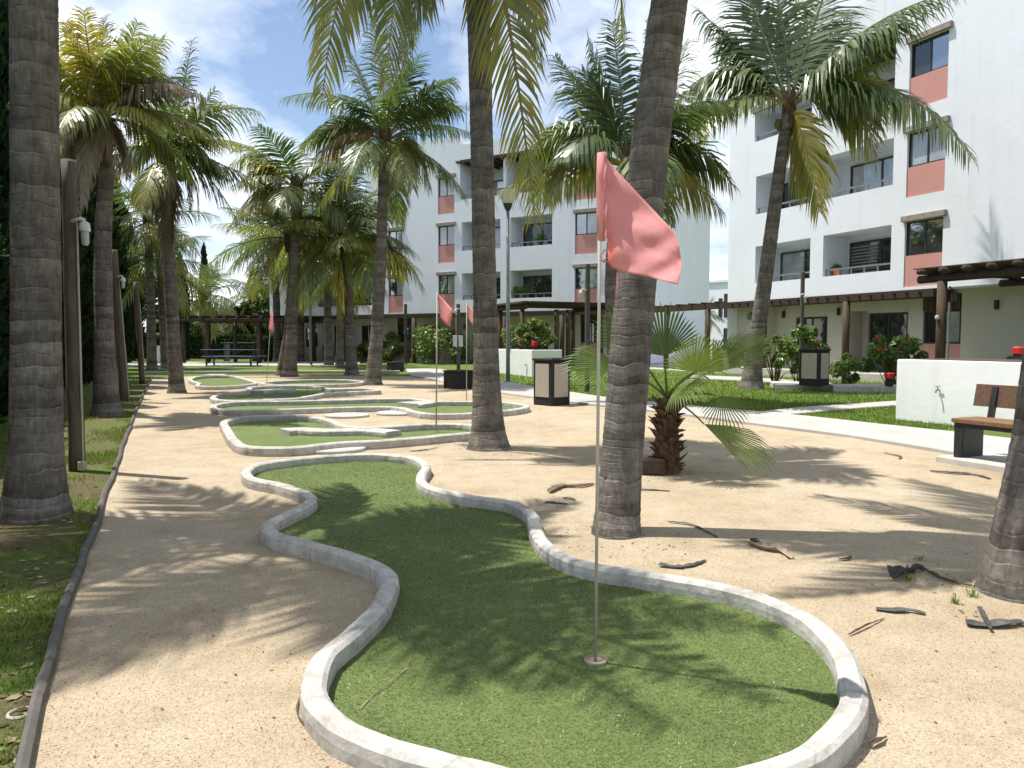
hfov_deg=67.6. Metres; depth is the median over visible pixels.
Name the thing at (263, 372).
kerb
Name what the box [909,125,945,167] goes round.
window
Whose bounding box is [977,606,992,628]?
dry palm bark
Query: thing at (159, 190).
palm tree
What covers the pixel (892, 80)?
sliding door
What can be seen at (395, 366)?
black planter box
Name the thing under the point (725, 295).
window
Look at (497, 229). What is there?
sliding door
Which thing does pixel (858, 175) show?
sliding door
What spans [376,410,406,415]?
tee pad
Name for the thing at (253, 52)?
sky
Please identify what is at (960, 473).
dry palm bark
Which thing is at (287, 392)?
putting green
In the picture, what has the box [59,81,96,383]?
evergreen tree
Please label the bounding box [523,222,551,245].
sliding door
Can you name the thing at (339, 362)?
palm tree
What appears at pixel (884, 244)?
sliding door
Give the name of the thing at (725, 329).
window
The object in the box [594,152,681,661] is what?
golf flag
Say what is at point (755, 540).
dry palm bark
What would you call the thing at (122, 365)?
log lamp post
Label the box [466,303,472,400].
golf flag
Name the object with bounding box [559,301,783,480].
fan palm
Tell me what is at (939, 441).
footpath
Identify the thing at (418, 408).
putting green
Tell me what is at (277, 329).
palm tree
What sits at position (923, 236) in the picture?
window
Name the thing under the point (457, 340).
square lamp post
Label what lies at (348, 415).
tee pad
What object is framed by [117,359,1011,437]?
ground
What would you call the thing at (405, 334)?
square lamp post
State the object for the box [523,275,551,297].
sliding door
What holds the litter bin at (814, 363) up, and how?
on the plinth
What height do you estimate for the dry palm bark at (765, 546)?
0.043 m
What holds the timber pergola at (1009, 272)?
on the ground at (133, 372)
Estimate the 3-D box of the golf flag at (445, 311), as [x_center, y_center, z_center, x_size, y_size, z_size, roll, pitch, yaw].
[-1.058,-0.340,12.154,0.067,2.250,0.460,-3,5,-44]
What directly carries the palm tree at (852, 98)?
on the ground at (133, 372)
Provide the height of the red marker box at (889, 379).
0.380 m
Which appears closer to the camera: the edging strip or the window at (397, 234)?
the edging strip
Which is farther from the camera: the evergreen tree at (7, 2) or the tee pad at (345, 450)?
the evergreen tree at (7, 2)
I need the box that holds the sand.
[32,375,1023,767]
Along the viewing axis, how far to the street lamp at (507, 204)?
25.85 m
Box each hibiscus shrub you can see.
[356,340,369,361]
[382,331,403,361]
[411,325,470,363]
[449,338,472,363]
[500,323,539,348]
[503,325,518,348]
[518,317,557,348]
[763,334,798,380]
[774,324,829,380]
[829,352,866,383]
[858,333,928,384]
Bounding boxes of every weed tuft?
[902,572,918,581]
[951,595,961,604]
[964,585,978,597]
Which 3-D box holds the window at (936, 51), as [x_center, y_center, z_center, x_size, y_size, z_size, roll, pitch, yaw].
[13.784,-10.816,25.139,0.065,1.130,1.430,-1,4,-23]
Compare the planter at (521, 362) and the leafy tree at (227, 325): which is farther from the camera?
the leafy tree at (227, 325)
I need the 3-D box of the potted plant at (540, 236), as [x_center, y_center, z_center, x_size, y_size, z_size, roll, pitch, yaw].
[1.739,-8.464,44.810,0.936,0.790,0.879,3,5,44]
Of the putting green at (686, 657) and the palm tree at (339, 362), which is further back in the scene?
the palm tree at (339, 362)
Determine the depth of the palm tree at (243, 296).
64.86 m
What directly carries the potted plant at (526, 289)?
on the apartment building at (436, 236)
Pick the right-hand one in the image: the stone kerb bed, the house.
the stone kerb bed
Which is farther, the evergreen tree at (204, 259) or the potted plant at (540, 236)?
the evergreen tree at (204, 259)
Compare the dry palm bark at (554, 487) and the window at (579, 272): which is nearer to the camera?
the dry palm bark at (554, 487)
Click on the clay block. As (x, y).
(654, 466)
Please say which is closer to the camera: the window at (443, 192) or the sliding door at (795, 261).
the sliding door at (795, 261)
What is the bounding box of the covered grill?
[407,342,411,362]
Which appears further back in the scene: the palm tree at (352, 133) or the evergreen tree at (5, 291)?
the palm tree at (352, 133)
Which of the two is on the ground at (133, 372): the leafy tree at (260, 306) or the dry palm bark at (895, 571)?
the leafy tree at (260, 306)
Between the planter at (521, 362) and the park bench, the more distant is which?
the planter at (521, 362)
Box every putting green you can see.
[188,375,257,389]
[209,398,529,419]
[210,385,380,403]
[220,415,471,456]
[241,453,868,767]
[260,379,364,387]
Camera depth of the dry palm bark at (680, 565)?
5.05 m
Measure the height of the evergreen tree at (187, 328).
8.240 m
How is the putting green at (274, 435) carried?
on the sand
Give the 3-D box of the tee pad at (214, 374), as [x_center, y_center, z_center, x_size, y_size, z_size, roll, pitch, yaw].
[-12.534,-0.386,32.395,0.846,0.050,0.700,0,3,0]
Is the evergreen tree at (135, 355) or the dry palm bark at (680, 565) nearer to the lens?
the dry palm bark at (680, 565)
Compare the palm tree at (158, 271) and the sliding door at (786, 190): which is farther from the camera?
the palm tree at (158, 271)
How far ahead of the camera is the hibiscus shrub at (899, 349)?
23.32 m
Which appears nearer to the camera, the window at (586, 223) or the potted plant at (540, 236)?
the window at (586, 223)
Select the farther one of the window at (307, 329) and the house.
the house
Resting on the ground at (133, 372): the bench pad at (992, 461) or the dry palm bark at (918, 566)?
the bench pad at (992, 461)
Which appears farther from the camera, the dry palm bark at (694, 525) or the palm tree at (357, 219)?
the palm tree at (357, 219)
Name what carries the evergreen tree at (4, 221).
on the lawn at (14, 536)
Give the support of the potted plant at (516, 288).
on the apartment building at (436, 236)
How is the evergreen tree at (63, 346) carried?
on the lawn at (14, 536)
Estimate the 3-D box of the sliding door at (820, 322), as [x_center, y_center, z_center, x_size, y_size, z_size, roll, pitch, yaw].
[12.351,-1.685,31.468,0.065,2.110,1.650,-1,4,-23]
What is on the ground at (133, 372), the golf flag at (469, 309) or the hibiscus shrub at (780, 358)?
the hibiscus shrub at (780, 358)
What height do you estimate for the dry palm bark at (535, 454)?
0.012 m
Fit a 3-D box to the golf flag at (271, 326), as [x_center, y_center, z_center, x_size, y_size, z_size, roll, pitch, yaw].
[-8.065,-1.287,25.666,0.499,2.592,0.163,3,4,41]
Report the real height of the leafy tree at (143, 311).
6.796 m
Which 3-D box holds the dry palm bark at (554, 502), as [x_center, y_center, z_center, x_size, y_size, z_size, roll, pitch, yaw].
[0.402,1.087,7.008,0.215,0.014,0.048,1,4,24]
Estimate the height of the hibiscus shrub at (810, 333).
2.090 m
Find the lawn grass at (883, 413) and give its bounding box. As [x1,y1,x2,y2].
[500,370,953,429]
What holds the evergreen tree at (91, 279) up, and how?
on the lawn at (14, 536)
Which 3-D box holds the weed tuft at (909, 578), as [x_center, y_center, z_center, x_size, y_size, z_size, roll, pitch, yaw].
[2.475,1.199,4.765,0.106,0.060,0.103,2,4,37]
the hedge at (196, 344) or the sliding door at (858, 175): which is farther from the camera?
the hedge at (196, 344)
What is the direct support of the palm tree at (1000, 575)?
on the sand
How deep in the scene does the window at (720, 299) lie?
71.85 m
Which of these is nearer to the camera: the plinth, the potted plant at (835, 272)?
the plinth
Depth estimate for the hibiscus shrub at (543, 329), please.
31.81 m
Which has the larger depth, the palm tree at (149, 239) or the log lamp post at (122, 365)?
the palm tree at (149, 239)
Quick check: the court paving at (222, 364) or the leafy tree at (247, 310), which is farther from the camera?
the leafy tree at (247, 310)
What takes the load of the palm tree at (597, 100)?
on the ground at (133, 372)
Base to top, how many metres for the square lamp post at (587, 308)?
3.671 m
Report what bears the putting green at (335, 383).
on the sand
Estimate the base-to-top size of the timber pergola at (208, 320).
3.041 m
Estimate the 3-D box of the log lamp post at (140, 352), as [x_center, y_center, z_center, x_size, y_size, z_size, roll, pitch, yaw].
[-12.666,-1.728,26.024,0.331,3.463,0.203,0,3,0]
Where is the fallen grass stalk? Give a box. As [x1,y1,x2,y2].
[359,668,406,709]
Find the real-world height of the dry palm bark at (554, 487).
0.051 m
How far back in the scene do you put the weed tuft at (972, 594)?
4.47 m
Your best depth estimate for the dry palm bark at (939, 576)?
4.74 m
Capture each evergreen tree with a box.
[0,0,9,214]
[0,176,9,418]
[0,223,9,423]
[0,237,9,416]
[6,0,8,27]
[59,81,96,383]
[60,143,83,390]
[60,164,65,391]
[65,90,113,377]
[112,202,129,359]
[113,183,131,363]
[115,173,135,364]
[120,190,133,361]
[124,204,144,360]
[176,251,190,360]
[199,243,211,331]
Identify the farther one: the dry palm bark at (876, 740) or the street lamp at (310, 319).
the street lamp at (310, 319)
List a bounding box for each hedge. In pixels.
[132,333,265,358]
[262,335,282,361]
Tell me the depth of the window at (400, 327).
51.08 m
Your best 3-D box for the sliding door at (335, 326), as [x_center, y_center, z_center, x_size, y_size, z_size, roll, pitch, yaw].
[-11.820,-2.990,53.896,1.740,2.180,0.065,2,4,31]
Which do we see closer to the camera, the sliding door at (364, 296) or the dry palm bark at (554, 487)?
the dry palm bark at (554, 487)
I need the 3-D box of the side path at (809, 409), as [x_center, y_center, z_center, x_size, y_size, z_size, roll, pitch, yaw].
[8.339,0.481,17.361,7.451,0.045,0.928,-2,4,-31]
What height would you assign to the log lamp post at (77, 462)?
3.517 m
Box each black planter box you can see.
[386,362,404,371]
[443,369,472,388]
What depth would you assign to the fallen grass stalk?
3.23 m
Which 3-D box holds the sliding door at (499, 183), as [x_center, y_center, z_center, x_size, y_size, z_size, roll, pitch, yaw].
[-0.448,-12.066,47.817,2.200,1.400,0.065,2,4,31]
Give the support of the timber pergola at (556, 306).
on the ground at (133, 372)
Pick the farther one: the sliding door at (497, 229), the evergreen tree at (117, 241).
the sliding door at (497, 229)
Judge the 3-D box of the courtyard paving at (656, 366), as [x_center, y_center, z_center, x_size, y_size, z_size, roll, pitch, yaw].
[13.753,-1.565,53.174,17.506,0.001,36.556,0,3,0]
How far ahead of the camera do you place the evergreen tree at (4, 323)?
11.83 m
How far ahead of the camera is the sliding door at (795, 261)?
32.43 m
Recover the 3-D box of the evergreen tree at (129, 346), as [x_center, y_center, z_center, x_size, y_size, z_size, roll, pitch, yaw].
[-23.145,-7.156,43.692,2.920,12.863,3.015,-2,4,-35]
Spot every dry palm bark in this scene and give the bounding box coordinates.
[296,698,303,723]
[498,450,572,461]
[545,501,566,503]
[547,483,594,491]
[658,559,706,567]
[668,521,717,536]
[747,541,793,558]
[749,538,760,542]
[849,618,883,634]
[868,736,886,745]
[876,607,925,613]
[887,564,914,578]
[910,563,924,573]
[925,568,975,586]
[930,470,990,478]
[965,618,1023,626]
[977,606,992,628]
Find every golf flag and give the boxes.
[266,307,274,381]
[435,292,452,430]
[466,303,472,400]
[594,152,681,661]
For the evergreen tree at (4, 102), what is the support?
on the lawn at (14, 536)
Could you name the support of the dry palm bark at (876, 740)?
on the sand
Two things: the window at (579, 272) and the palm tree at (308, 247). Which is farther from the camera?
the window at (579, 272)
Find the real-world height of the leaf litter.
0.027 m
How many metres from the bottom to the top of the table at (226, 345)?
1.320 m
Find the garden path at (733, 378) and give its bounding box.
[690,375,796,382]
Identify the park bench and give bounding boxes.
[951,384,1017,457]
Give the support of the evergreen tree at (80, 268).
on the lawn at (14, 536)
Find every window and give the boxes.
[306,328,317,346]
[389,230,401,248]
[389,278,402,295]
[398,325,411,341]
[439,177,453,196]
[439,225,453,245]
[439,275,454,293]
[575,267,596,288]
[576,212,596,234]
[581,322,596,342]
[718,298,722,317]
[723,328,726,342]
[724,294,727,317]
[906,217,942,255]
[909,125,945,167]
[911,30,948,77]
[924,310,961,343]
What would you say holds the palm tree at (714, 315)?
on the courtyard paving at (656, 366)
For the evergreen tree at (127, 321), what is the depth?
39.04 m
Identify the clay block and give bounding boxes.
[642,457,665,475]
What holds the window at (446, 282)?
in the apartment building at (436, 236)
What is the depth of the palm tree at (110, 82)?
14.65 m
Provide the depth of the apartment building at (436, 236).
47.67 m
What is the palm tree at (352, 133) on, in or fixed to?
on the sand
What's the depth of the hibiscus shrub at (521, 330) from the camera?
32.99 m
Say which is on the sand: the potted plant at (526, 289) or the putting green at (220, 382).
the putting green at (220, 382)
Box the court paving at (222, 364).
[128,361,359,366]
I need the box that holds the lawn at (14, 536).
[0,378,148,767]
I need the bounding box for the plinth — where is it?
[770,381,832,390]
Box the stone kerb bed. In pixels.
[829,384,896,393]
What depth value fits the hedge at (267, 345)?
53.37 m
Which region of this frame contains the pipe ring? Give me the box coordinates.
[5,706,28,719]
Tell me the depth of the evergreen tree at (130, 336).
49.67 m
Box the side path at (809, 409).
[761,401,895,414]
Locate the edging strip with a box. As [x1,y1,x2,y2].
[14,377,152,767]
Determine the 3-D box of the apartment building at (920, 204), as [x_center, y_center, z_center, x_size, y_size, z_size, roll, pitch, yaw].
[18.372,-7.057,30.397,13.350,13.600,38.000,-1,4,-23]
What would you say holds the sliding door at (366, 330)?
in the apartment building at (436, 236)
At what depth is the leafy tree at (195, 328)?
68.25 m
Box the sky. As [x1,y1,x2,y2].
[58,0,865,329]
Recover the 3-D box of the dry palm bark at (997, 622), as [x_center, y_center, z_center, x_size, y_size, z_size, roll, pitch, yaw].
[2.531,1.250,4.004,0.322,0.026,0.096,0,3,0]
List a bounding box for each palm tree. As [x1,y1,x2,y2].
[0,0,73,523]
[6,5,219,416]
[90,36,264,393]
[113,169,221,369]
[120,218,221,368]
[156,259,256,355]
[199,189,344,375]
[209,204,302,360]
[219,263,267,333]
[220,122,375,376]
[228,211,332,361]
[261,212,374,364]
[263,152,425,375]
[275,213,393,367]
[277,15,469,385]
[297,0,562,451]
[494,19,740,378]
[591,0,687,539]
[677,0,979,389]
[710,297,725,336]
[974,350,1023,603]
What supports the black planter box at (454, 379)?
on the sand
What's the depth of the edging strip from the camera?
3.71 m
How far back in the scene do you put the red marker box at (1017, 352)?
13.73 m
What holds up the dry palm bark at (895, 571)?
on the sand
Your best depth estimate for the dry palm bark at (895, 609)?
4.21 m
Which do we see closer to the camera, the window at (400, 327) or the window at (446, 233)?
the window at (446, 233)
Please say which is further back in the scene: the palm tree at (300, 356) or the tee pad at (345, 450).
the palm tree at (300, 356)
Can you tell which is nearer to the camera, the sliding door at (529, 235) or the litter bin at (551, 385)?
the litter bin at (551, 385)
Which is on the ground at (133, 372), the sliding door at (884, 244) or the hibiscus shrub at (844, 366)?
the hibiscus shrub at (844, 366)
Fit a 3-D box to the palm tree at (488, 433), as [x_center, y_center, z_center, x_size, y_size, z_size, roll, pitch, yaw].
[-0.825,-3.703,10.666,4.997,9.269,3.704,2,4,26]
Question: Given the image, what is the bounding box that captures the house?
[709,279,727,355]
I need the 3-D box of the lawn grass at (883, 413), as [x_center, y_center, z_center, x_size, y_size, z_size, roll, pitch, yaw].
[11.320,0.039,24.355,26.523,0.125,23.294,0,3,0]
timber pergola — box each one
[179,315,323,362]
[497,301,604,365]
[913,258,1023,357]
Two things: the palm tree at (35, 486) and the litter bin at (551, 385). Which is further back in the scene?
the litter bin at (551, 385)
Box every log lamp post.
[60,158,90,471]
[112,249,129,401]
[133,282,145,383]
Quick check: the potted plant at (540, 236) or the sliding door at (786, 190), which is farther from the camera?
the potted plant at (540, 236)
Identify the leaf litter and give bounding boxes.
[0,394,1022,767]
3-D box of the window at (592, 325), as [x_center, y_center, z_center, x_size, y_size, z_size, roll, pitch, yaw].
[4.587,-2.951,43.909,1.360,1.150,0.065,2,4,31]
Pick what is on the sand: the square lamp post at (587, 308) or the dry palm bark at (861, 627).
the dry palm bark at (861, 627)
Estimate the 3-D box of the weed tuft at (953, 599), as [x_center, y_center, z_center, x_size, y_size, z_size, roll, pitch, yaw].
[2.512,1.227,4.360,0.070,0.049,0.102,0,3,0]
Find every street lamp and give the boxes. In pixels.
[304,204,314,366]
[496,187,519,382]
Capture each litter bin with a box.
[532,357,570,405]
[798,348,830,385]
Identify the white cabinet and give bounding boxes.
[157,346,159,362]
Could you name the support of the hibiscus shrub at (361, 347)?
on the ground at (133, 372)
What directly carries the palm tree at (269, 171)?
on the sand
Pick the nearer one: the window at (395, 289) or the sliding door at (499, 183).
the sliding door at (499, 183)
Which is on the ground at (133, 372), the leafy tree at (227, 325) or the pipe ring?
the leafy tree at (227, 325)
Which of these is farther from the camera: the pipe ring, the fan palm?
the fan palm
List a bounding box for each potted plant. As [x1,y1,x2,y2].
[511,286,523,297]
[515,283,535,297]
[533,233,547,244]
[830,264,843,275]
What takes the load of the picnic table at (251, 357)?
on the court paving at (222, 364)
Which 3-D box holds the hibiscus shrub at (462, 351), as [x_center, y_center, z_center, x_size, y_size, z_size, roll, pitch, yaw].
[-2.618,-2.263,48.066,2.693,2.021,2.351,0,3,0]
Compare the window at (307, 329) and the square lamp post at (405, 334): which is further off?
the window at (307, 329)
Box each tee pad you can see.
[203,374,228,375]
[311,444,365,454]
[324,412,368,418]
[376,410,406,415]
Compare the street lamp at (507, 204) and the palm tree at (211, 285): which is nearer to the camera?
the street lamp at (507, 204)
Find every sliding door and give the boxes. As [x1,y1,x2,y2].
[335,326,335,356]
[337,292,372,305]
[362,326,370,356]
[494,180,502,195]
[495,227,499,247]
[496,278,499,298]
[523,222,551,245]
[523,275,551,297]
[525,323,547,348]
[780,249,809,280]
[781,181,810,208]
[796,317,827,362]
[849,237,890,273]
[850,155,893,193]
[869,312,907,372]
[883,78,894,98]
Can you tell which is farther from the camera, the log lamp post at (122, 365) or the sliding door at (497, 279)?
the sliding door at (497, 279)
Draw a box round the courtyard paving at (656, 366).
[650,357,718,372]
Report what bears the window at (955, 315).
in the apartment building at (920, 204)
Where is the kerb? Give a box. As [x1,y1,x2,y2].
[145,370,399,373]
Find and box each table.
[200,349,266,366]
[221,342,256,360]
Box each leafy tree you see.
[134,278,159,358]
[189,299,221,334]
[219,301,245,334]
[227,293,268,335]
[249,282,269,335]
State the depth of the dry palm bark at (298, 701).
3.07 m
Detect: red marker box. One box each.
[531,342,538,348]
[884,373,894,386]
[1012,347,1023,358]
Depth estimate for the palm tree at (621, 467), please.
5.96 m
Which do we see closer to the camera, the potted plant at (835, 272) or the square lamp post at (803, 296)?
the square lamp post at (803, 296)
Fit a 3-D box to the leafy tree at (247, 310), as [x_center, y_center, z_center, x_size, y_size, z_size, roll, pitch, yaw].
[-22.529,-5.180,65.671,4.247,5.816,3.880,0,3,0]
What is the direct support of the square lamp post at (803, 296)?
on the garden path at (733, 378)
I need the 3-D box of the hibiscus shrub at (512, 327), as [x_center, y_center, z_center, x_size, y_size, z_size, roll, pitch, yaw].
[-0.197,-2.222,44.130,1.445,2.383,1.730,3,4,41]
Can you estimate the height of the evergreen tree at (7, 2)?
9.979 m
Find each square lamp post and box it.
[404,304,407,363]
[453,304,462,369]
[579,264,589,391]
[798,272,806,380]
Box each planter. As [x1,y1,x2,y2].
[499,349,561,376]
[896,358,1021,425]
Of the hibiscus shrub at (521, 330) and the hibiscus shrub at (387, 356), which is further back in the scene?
the hibiscus shrub at (387, 356)
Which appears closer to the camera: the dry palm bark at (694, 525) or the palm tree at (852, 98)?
the dry palm bark at (694, 525)
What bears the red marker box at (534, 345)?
on the planter at (521, 362)
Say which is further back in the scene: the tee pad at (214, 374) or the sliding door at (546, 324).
the sliding door at (546, 324)
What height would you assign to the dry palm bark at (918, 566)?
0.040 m
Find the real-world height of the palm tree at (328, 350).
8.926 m
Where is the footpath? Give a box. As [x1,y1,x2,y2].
[405,368,1010,454]
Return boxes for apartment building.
[268,103,710,365]
[654,0,1023,382]
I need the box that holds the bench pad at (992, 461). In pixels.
[936,451,1007,472]
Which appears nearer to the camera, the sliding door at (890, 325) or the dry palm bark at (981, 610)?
the dry palm bark at (981, 610)
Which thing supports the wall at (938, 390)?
on the ground at (133, 372)

